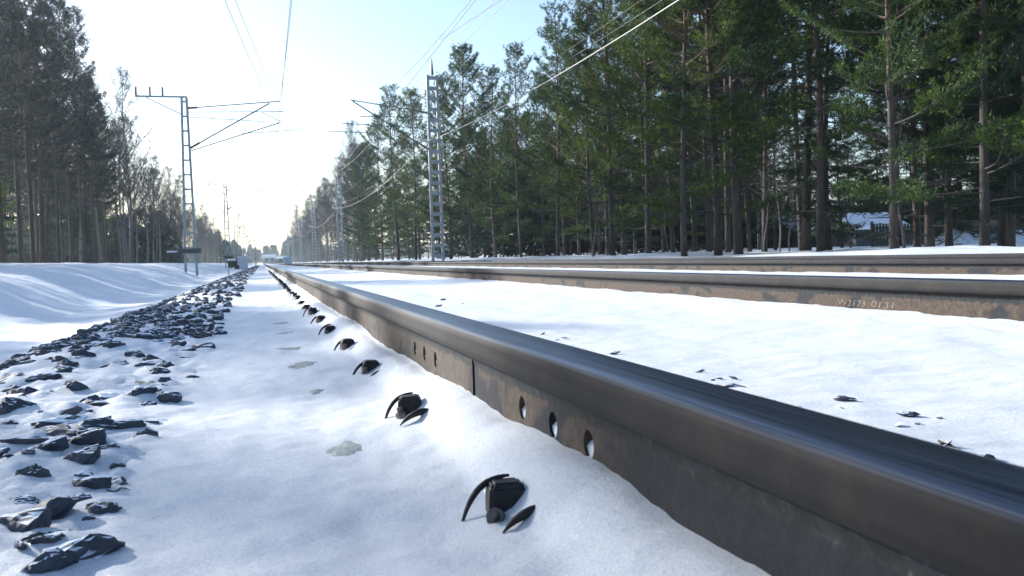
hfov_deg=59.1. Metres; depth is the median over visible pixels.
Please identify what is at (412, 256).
spruce tree
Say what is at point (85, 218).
pine tree
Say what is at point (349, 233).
birch tree
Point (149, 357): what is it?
ballast stone
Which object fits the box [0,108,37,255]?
spruce tree
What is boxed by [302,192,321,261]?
birch tree
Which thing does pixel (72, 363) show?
ballast stone
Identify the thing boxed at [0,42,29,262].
pine tree
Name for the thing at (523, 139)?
pine tree
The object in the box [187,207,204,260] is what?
birch tree
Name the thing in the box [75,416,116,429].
ballast stone
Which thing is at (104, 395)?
ballast stone
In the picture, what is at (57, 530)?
ballast stone
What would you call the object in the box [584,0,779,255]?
pine tree
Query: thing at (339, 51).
sky
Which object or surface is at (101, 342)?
ballast stone
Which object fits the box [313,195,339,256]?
birch tree
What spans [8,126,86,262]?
spruce tree
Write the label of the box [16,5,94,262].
pine tree
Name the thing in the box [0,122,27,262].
pine tree
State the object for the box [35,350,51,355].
ballast stone
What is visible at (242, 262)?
trackside cabinet
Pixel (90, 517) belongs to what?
ballast stone
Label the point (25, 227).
pine tree
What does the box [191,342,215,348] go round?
ballast stone
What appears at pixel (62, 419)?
ballast stone
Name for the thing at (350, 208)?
birch tree
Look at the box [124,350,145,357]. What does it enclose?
ballast stone
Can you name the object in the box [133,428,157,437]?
ballast stone
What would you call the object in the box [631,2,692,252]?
pine tree
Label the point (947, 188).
pine tree
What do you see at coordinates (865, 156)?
spruce tree
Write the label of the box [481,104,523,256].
pine tree
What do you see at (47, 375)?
ballast stone
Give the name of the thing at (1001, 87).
pine tree
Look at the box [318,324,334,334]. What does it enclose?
sleeper clip
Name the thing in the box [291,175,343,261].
catenary mast
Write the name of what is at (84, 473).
ballast stone
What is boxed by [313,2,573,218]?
feeder wire
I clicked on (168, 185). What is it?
birch tree
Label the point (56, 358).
ballast stone
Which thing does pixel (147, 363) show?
ballast stone
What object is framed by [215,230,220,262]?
line pole
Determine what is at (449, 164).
pine tree
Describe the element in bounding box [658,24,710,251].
pine tree
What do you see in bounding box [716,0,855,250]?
pine tree
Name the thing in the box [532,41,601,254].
pine tree
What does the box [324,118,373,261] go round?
birch tree
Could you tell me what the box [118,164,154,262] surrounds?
birch tree
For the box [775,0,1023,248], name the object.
pine tree
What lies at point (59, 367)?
ballast stone
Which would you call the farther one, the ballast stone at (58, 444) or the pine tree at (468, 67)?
the pine tree at (468, 67)
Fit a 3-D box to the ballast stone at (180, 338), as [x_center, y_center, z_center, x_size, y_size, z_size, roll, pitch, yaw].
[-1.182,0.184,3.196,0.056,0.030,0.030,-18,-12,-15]
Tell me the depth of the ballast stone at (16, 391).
1.81 m
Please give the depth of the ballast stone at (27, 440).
1.30 m
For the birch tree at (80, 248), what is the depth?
82.17 m
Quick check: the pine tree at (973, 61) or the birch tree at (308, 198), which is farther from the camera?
the birch tree at (308, 198)
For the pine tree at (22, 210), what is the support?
on the snow ground
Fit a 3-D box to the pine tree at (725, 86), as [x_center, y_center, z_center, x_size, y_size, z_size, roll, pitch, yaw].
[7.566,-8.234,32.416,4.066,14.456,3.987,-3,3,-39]
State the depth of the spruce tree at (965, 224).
36.73 m
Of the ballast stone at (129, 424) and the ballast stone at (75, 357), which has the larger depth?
the ballast stone at (75, 357)
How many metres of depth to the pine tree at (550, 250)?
71.36 m
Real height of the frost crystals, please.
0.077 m
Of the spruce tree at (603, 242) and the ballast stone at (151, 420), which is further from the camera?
the spruce tree at (603, 242)
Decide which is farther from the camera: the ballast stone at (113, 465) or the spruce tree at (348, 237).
the spruce tree at (348, 237)
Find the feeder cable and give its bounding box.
[291,0,678,241]
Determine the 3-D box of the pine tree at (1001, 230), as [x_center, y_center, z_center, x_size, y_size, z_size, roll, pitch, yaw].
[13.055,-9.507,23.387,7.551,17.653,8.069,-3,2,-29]
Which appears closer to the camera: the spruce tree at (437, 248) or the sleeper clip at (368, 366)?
the sleeper clip at (368, 366)
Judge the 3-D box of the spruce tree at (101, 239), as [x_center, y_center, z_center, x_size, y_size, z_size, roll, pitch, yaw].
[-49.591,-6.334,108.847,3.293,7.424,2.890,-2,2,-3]
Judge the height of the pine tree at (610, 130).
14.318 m
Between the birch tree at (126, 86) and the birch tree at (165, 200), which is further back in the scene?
the birch tree at (165, 200)
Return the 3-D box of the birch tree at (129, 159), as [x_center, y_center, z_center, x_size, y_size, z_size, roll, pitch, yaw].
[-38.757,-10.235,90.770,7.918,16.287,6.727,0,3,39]
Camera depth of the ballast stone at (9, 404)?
1.59 m
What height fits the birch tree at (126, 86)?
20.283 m
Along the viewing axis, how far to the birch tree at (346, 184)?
120.25 m
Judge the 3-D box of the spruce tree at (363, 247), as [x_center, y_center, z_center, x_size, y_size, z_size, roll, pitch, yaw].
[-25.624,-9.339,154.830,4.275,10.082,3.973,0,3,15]
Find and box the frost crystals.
[0,322,1021,575]
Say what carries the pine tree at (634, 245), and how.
on the snow ground
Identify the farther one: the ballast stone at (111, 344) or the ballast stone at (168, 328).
the ballast stone at (168, 328)
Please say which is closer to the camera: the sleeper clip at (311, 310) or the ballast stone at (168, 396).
the ballast stone at (168, 396)
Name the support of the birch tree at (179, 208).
on the snow ground
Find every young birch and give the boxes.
[576,172,623,256]
[651,165,676,252]
[746,154,792,251]
[750,133,813,251]
[768,155,816,250]
[829,149,861,247]
[860,79,942,247]
[900,130,975,245]
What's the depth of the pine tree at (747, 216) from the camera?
33.16 m
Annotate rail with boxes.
[262,263,1023,575]
[267,263,1023,320]
[282,258,1023,274]
[313,253,1023,262]
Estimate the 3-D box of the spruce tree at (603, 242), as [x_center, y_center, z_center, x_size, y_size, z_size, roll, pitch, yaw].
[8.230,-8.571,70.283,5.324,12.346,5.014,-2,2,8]
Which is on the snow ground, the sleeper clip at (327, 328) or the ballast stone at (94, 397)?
the ballast stone at (94, 397)
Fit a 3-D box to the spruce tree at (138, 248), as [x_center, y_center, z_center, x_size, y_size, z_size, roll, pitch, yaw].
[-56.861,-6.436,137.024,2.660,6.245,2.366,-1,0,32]
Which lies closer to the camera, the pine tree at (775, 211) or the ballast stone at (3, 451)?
the ballast stone at (3, 451)
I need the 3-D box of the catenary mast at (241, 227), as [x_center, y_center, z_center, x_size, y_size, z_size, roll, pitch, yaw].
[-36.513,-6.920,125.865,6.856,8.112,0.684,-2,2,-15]
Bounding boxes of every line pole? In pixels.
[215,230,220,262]
[234,223,235,258]
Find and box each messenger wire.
[235,0,277,100]
[264,1,291,236]
[283,0,470,232]
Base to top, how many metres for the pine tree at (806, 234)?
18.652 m
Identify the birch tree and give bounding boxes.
[24,55,140,262]
[59,81,154,262]
[89,105,165,224]
[89,129,144,240]
[93,130,157,262]
[97,117,158,262]
[99,114,162,262]
[104,62,165,262]
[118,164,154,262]
[121,155,174,262]
[132,173,174,236]
[133,166,180,262]
[133,167,172,262]
[140,166,170,262]
[141,153,176,255]
[160,164,189,261]
[160,184,189,262]
[164,201,189,238]
[165,190,188,262]
[167,179,191,260]
[168,173,209,260]
[181,209,200,260]
[181,210,198,260]
[182,202,208,244]
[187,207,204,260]
[188,216,208,262]
[196,204,213,262]
[197,213,216,262]
[200,213,218,248]
[202,228,218,262]
[205,219,216,262]
[208,224,220,259]
[209,217,220,262]
[215,227,228,259]
[286,208,300,261]
[287,205,305,261]
[287,221,301,261]
[292,210,310,261]
[296,197,319,259]
[298,202,310,261]
[299,209,317,261]
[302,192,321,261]
[302,200,328,261]
[303,177,336,261]
[303,197,329,261]
[306,186,328,261]
[307,190,333,245]
[310,184,338,261]
[313,177,338,261]
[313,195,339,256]
[316,181,344,261]
[318,164,350,242]
[318,196,341,261]
[319,155,362,258]
[323,152,369,260]
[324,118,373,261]
[325,184,357,238]
[326,140,383,260]
[329,142,384,257]
[331,142,371,260]
[336,181,357,260]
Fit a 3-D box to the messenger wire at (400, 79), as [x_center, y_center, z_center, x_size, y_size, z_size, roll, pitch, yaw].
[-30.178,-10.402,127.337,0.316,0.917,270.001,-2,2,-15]
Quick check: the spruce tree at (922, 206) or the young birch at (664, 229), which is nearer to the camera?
the young birch at (664, 229)
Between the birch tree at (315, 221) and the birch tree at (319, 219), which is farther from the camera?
the birch tree at (315, 221)
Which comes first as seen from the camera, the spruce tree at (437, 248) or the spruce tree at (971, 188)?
the spruce tree at (971, 188)
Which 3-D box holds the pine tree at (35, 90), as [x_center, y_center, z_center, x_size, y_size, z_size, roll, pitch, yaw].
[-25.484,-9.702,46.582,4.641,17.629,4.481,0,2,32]
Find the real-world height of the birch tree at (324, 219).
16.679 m
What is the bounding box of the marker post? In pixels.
[227,259,238,275]
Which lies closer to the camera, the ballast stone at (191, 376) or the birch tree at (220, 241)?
the ballast stone at (191, 376)
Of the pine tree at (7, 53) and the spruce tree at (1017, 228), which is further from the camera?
the spruce tree at (1017, 228)
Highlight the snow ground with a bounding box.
[0,242,1023,575]
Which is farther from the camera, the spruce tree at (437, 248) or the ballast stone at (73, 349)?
the spruce tree at (437, 248)
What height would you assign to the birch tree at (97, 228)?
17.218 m
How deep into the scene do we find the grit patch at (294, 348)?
2.77 m
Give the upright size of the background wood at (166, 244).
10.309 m
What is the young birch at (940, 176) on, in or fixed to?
on the snow ground
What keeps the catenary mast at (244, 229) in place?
on the snow ground
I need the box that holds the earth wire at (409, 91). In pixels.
[291,0,494,228]
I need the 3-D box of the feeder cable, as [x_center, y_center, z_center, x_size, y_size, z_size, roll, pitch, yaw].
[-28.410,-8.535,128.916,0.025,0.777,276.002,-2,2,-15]
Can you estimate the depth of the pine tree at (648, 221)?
29.73 m
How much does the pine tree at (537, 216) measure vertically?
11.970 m
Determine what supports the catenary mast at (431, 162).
on the snow ground
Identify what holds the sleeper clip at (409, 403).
attached to the rail at (770, 487)
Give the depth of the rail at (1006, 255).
10.37 m
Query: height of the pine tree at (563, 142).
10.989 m
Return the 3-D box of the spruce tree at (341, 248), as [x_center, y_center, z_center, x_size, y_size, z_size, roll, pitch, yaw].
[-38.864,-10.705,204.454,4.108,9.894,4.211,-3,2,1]
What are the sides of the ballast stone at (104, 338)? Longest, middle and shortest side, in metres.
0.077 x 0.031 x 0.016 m
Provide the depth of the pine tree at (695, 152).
43.66 m
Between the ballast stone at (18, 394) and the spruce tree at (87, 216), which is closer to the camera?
the ballast stone at (18, 394)
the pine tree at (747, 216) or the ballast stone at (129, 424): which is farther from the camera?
the pine tree at (747, 216)
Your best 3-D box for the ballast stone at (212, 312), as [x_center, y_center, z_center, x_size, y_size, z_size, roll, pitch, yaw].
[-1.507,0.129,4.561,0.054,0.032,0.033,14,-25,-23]
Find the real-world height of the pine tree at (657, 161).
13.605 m
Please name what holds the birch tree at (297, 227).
on the snow ground
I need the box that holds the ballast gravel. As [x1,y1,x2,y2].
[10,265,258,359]
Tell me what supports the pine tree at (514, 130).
on the snow ground
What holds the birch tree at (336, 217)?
on the snow ground
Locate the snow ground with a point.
(280, 412)
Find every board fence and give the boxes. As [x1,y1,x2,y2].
[8,254,106,262]
[870,219,997,246]
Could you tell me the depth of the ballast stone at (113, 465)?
1.18 m
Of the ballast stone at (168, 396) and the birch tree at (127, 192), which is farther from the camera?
the birch tree at (127, 192)
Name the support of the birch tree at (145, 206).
on the snow ground
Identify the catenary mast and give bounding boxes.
[134,86,302,275]
[202,181,274,268]
[223,211,267,260]
[233,225,265,253]
[242,237,265,264]
[245,233,263,265]
[271,234,288,256]
[281,227,294,262]
[282,220,302,262]
[289,203,316,261]
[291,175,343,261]
[328,58,444,260]
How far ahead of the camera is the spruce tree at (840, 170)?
26.72 m
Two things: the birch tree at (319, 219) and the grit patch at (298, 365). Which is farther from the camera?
the birch tree at (319, 219)
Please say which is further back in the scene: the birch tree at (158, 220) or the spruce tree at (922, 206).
the birch tree at (158, 220)
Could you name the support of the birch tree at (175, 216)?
on the snow ground
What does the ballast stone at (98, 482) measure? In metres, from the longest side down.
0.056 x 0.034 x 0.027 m
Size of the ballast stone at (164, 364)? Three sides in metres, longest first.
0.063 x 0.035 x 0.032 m
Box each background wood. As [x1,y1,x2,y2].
[6,208,183,262]
[437,147,1021,258]
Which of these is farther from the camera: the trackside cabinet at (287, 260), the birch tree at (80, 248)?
the trackside cabinet at (287, 260)
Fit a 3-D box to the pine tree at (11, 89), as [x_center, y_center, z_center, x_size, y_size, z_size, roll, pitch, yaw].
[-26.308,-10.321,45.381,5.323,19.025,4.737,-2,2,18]
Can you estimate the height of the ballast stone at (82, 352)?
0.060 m
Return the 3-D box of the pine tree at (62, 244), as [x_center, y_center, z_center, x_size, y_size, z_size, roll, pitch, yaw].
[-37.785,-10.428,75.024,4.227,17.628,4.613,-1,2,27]
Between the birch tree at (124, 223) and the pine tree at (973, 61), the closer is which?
the pine tree at (973, 61)
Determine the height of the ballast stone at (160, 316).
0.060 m
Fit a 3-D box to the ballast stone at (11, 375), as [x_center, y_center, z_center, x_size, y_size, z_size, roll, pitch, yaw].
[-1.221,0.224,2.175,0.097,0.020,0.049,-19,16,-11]
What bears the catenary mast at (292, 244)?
on the snow ground
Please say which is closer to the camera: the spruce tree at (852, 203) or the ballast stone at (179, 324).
the ballast stone at (179, 324)
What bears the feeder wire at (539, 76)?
attached to the catenary mast at (431, 162)
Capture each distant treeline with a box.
[188,231,324,262]
[188,237,469,263]
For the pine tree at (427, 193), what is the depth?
104.76 m
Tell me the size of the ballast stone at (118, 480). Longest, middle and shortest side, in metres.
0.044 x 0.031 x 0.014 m
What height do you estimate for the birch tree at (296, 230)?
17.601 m
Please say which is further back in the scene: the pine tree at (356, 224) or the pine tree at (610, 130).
the pine tree at (356, 224)
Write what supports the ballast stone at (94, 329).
on the snow ground
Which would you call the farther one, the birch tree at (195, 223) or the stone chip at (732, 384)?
the birch tree at (195, 223)
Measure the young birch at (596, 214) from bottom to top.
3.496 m
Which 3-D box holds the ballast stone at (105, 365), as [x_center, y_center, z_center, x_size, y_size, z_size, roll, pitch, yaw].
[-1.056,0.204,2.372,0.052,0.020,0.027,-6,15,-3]
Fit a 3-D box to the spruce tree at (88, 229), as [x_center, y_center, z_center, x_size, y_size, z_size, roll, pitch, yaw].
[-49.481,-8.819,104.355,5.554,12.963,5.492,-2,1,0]
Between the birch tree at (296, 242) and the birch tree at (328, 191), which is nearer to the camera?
the birch tree at (328, 191)
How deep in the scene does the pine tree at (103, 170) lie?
69.49 m
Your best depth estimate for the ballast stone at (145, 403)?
1.70 m
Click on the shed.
(856, 219)
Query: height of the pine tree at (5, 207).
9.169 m
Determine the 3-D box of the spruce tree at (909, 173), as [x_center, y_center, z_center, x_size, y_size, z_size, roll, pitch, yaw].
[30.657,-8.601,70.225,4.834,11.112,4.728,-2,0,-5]
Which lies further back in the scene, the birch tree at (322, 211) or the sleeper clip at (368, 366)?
the birch tree at (322, 211)
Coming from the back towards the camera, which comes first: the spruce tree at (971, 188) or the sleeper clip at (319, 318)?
the spruce tree at (971, 188)
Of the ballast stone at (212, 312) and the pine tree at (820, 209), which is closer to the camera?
the ballast stone at (212, 312)
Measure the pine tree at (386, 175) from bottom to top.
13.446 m
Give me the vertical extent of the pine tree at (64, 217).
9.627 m
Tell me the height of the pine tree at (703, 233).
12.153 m
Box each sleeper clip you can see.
[303,307,319,316]
[310,315,324,323]
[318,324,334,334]
[334,338,354,350]
[352,360,379,375]
[384,392,428,425]
[461,474,535,533]
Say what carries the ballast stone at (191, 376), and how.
on the snow ground
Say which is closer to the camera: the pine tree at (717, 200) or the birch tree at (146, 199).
the pine tree at (717, 200)
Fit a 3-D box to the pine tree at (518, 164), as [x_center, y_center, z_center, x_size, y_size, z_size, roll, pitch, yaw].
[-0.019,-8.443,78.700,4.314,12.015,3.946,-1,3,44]
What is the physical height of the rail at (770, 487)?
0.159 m
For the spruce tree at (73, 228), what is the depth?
99.76 m
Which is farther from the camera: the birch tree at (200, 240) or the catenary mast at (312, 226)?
the birch tree at (200, 240)
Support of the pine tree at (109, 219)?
on the snow ground
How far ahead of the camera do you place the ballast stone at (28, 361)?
2.48 m
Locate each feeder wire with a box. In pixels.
[300,0,640,234]
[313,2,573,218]
[323,0,661,221]
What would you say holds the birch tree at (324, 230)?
on the snow ground
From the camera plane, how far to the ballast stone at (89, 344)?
3.00 m
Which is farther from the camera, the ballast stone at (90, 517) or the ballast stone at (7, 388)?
the ballast stone at (7, 388)
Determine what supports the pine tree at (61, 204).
on the snow ground
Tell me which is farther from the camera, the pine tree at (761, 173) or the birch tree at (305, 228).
the birch tree at (305, 228)
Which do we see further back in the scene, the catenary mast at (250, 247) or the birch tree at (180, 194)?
the catenary mast at (250, 247)
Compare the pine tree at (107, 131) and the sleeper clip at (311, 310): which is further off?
the pine tree at (107, 131)
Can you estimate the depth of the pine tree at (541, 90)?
43.40 m
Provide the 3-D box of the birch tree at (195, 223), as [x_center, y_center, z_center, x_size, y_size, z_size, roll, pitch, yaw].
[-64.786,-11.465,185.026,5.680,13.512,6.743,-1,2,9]
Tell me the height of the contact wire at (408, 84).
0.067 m
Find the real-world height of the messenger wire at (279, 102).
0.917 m
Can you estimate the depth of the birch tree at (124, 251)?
107.05 m
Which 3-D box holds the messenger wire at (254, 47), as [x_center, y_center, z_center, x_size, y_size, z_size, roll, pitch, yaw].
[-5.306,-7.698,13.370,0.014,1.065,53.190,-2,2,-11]
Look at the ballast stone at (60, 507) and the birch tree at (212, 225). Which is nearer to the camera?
the ballast stone at (60, 507)
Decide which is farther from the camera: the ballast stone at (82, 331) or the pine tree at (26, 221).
the pine tree at (26, 221)
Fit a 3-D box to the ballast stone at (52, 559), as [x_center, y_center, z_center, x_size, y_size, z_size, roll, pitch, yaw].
[-0.404,0.243,0.779,0.026,0.029,0.056,-7,9,34]
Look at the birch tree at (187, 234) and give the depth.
196.09 m
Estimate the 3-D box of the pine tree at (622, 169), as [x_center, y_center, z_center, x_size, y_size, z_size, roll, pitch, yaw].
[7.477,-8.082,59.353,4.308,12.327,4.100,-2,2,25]
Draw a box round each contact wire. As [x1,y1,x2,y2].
[225,1,277,123]
[264,0,290,235]
[297,1,474,219]
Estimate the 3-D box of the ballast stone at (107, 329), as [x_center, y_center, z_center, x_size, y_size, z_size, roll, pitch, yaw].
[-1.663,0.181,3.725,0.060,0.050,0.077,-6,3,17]
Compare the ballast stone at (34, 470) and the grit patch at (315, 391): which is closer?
the ballast stone at (34, 470)
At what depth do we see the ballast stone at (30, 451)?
1.21 m
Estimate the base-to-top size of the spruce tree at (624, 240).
12.346 m
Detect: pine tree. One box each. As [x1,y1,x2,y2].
[0,0,26,125]
[0,0,37,262]
[0,0,61,262]
[0,0,69,262]
[0,0,80,262]
[0,12,45,262]
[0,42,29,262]
[0,80,44,238]
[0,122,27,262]
[0,186,6,221]
[1,159,25,255]
[1,160,37,244]
[1,175,15,225]
[2,171,32,254]
[4,32,60,262]
[14,171,39,243]
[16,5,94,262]
[20,67,83,262]
[20,106,63,226]
[22,185,55,239]
[30,0,101,262]
[33,149,76,242]
[46,4,118,262]
[50,179,77,256]
[58,78,119,262]
[60,73,102,262]
[72,153,99,254]
[82,104,123,262]
[85,112,132,262]
[87,177,118,243]
[95,215,115,251]
[329,204,345,258]
[334,142,389,260]
[336,147,387,250]
[340,112,412,260]
[350,83,428,259]
[376,86,449,259]
[380,173,401,259]
[382,163,408,254]
[383,184,409,255]
[400,169,435,257]
[410,71,485,258]
[417,192,433,258]
[418,42,508,257]
[421,153,454,258]
[443,116,486,257]
[447,64,531,256]
[460,130,497,256]
[477,103,549,254]
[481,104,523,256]
[483,41,547,256]
[494,0,600,255]
[504,124,527,256]
[513,93,570,255]
[516,116,568,255]
[517,54,587,255]
[517,110,534,254]
[528,0,637,254]
[532,0,704,255]
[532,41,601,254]
[540,105,598,254]
[551,0,643,254]
[557,0,837,255]
[561,0,710,250]
[566,106,630,254]
[583,40,674,253]
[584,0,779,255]
[587,0,710,252]
[588,0,762,251]
[601,86,639,241]
[622,39,691,252]
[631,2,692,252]
[638,0,811,254]
[647,5,740,251]
[653,44,777,248]
[654,90,710,244]
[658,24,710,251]
[660,0,784,251]
[661,108,744,250]
[674,83,729,237]
[691,0,791,251]
[699,56,777,220]
[705,0,822,251]
[712,19,822,240]
[715,0,915,251]
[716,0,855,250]
[730,68,831,249]
[743,74,788,249]
[747,0,884,250]
[765,0,1022,246]
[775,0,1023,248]
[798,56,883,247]
[807,0,954,248]
[829,0,1023,245]
[832,0,1003,246]
[844,0,1020,245]
[854,17,919,245]
[861,0,1022,246]
[881,0,1022,245]
[903,0,1023,227]
[910,1,1020,216]
[924,14,1023,199]
[936,0,1023,205]
[962,34,1023,216]
[975,90,1023,230]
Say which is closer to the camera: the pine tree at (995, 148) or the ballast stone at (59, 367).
the ballast stone at (59, 367)
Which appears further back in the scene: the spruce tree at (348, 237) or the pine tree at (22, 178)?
the spruce tree at (348, 237)
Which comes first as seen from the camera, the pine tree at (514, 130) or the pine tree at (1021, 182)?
the pine tree at (1021, 182)
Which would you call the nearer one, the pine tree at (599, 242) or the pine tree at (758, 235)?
the pine tree at (758, 235)
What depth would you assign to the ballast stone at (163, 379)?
1.99 m
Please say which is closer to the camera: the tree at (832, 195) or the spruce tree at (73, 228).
the tree at (832, 195)
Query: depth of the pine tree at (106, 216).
119.49 m
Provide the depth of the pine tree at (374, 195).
93.63 m
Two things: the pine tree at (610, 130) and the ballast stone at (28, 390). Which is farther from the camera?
the pine tree at (610, 130)
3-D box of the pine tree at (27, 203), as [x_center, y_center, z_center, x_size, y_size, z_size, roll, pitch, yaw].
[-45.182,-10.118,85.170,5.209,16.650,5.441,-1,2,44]
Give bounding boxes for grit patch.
[277,347,300,349]
[287,361,316,368]
[309,389,323,394]
[326,441,361,456]
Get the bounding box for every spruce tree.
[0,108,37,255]
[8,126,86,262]
[23,148,78,262]
[59,178,90,262]
[62,164,102,261]
[63,163,106,257]
[88,209,113,262]
[132,226,144,262]
[326,224,339,260]
[332,228,349,258]
[344,216,351,257]
[350,211,367,260]
[362,186,388,259]
[369,215,383,260]
[384,218,395,259]
[385,184,412,259]
[393,178,424,259]
[398,158,434,259]
[401,215,417,258]
[423,155,457,258]
[570,45,675,254]
[587,133,642,249]
[730,132,793,244]
[768,0,888,249]
[768,139,802,245]
[787,110,853,240]
[829,129,869,212]
[849,131,875,194]
[853,100,912,233]
[882,122,939,243]
[904,114,972,234]
[907,9,997,241]
[918,130,968,234]
[962,142,1021,232]
[962,154,990,227]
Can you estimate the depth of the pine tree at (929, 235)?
23.32 m
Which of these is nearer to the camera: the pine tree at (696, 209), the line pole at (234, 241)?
the pine tree at (696, 209)
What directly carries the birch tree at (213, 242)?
on the snow ground
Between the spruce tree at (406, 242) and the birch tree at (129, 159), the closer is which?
the birch tree at (129, 159)
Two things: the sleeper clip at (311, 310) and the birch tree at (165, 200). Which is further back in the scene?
the birch tree at (165, 200)
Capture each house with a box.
[262,254,275,263]
[275,256,286,262]
[755,215,815,247]
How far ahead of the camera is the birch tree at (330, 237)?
190.84 m
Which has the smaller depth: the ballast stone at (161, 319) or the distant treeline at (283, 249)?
the ballast stone at (161, 319)
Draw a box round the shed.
[813,212,909,246]
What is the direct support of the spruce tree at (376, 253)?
on the snow ground
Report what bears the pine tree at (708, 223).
on the snow ground
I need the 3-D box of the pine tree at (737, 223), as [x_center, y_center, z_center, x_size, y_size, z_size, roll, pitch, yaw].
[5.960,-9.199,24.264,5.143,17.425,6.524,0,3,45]
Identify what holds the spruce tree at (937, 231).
on the snow ground
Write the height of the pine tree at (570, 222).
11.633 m
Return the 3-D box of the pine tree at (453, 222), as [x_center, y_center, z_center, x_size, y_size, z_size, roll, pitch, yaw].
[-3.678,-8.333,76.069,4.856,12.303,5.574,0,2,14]
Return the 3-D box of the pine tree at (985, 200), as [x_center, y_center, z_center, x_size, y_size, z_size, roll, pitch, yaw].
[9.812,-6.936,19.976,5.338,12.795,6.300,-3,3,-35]
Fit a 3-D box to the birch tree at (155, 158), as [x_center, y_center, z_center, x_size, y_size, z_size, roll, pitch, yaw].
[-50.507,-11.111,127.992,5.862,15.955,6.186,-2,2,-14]
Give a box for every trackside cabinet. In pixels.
[237,256,247,269]
[283,257,291,263]
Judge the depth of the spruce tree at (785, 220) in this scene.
69.52 m
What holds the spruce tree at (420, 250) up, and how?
on the snow ground
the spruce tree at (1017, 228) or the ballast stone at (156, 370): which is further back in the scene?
the spruce tree at (1017, 228)
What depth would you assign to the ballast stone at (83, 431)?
1.37 m
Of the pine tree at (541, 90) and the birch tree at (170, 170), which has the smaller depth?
the pine tree at (541, 90)
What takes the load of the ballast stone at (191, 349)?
on the snow ground
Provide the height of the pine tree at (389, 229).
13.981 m
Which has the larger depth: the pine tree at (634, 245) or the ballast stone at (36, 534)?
the pine tree at (634, 245)
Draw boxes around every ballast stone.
[0,359,21,369]
[0,372,26,382]
[0,385,20,391]
[0,393,25,397]
[0,397,36,414]
[0,419,18,424]
[0,436,48,444]
[0,447,10,456]
[0,505,51,532]
[3,453,13,457]
[6,388,25,394]
[10,493,41,503]
[13,463,51,477]
[14,540,27,549]
[17,355,30,360]
[19,359,35,364]
[19,547,78,573]
[20,532,46,540]
[21,448,34,454]
[24,386,38,393]
[25,350,39,355]
[25,371,62,381]
[26,531,65,543]
[31,414,89,428]
[32,495,78,519]
[33,436,69,450]
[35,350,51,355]
[39,424,76,436]
[42,533,125,560]
[49,528,72,533]
[51,355,67,362]
[51,365,75,370]
[54,359,79,366]
[55,367,72,372]
[57,406,83,414]
[62,379,88,390]
[63,443,100,464]
[67,345,83,349]
[67,347,90,351]
[68,356,87,359]
[68,428,106,444]
[71,349,96,356]
[71,475,111,488]
[71,493,91,501]
[72,470,93,477]
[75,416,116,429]
[76,329,91,334]
[77,428,100,434]
[78,394,100,401]
[81,514,94,520]
[84,342,97,347]
[85,399,109,405]
[85,502,121,514]
[88,327,98,331]
[93,340,112,346]
[98,393,119,398]
[99,336,112,340]
[100,361,116,367]
[100,442,119,448]
[102,326,113,331]
[102,342,125,347]
[109,463,125,469]
[110,476,127,485]
[112,420,146,428]
[124,327,140,332]
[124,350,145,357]
[126,384,157,395]
[128,417,158,422]
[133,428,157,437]
[134,360,154,366]
[135,381,167,385]
[138,401,156,405]
[142,354,159,360]
[148,367,170,373]
[155,360,174,367]
[156,313,166,318]
[156,391,181,402]
[158,325,173,330]
[158,377,171,381]
[159,317,169,321]
[167,323,185,326]
[171,341,186,346]
[173,336,184,339]
[183,348,195,350]
[186,375,199,377]
[190,335,204,338]
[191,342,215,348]
[208,310,218,313]
[212,331,226,334]
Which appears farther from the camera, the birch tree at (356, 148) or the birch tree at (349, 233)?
the birch tree at (349, 233)
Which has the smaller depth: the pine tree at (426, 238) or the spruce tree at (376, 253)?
the spruce tree at (376, 253)
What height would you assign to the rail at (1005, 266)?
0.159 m
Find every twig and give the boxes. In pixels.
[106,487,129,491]
[937,440,955,447]
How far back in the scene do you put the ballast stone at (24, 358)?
2.72 m
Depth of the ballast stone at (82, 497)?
1.02 m
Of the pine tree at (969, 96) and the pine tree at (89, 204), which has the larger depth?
the pine tree at (89, 204)
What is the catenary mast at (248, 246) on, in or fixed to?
on the snow ground
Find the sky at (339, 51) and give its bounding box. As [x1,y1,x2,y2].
[6,0,973,260]
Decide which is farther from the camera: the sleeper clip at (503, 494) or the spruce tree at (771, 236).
the spruce tree at (771, 236)
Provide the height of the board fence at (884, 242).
1.388 m
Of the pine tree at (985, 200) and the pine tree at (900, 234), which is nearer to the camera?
the pine tree at (985, 200)
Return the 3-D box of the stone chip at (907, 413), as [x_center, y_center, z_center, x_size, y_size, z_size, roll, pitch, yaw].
[0.552,0.175,1.259,0.030,0.010,0.022,-3,2,-24]
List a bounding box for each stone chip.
[609,351,620,354]
[726,383,739,386]
[833,395,856,401]
[895,410,920,416]
[977,453,995,458]
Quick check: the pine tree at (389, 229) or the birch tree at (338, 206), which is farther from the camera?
the pine tree at (389, 229)
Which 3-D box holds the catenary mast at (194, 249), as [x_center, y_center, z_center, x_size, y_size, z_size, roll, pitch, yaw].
[-12.479,-4.575,39.165,6.856,8.043,0.684,-2,2,-15]
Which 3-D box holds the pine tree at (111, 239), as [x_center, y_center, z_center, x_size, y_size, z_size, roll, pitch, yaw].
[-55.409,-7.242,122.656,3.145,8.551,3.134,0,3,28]
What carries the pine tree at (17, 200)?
on the snow ground
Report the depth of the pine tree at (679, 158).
49.54 m
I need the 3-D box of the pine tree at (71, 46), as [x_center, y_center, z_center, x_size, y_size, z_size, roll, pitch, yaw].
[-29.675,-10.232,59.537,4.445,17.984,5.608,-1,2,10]
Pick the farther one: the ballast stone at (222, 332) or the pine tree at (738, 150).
the pine tree at (738, 150)

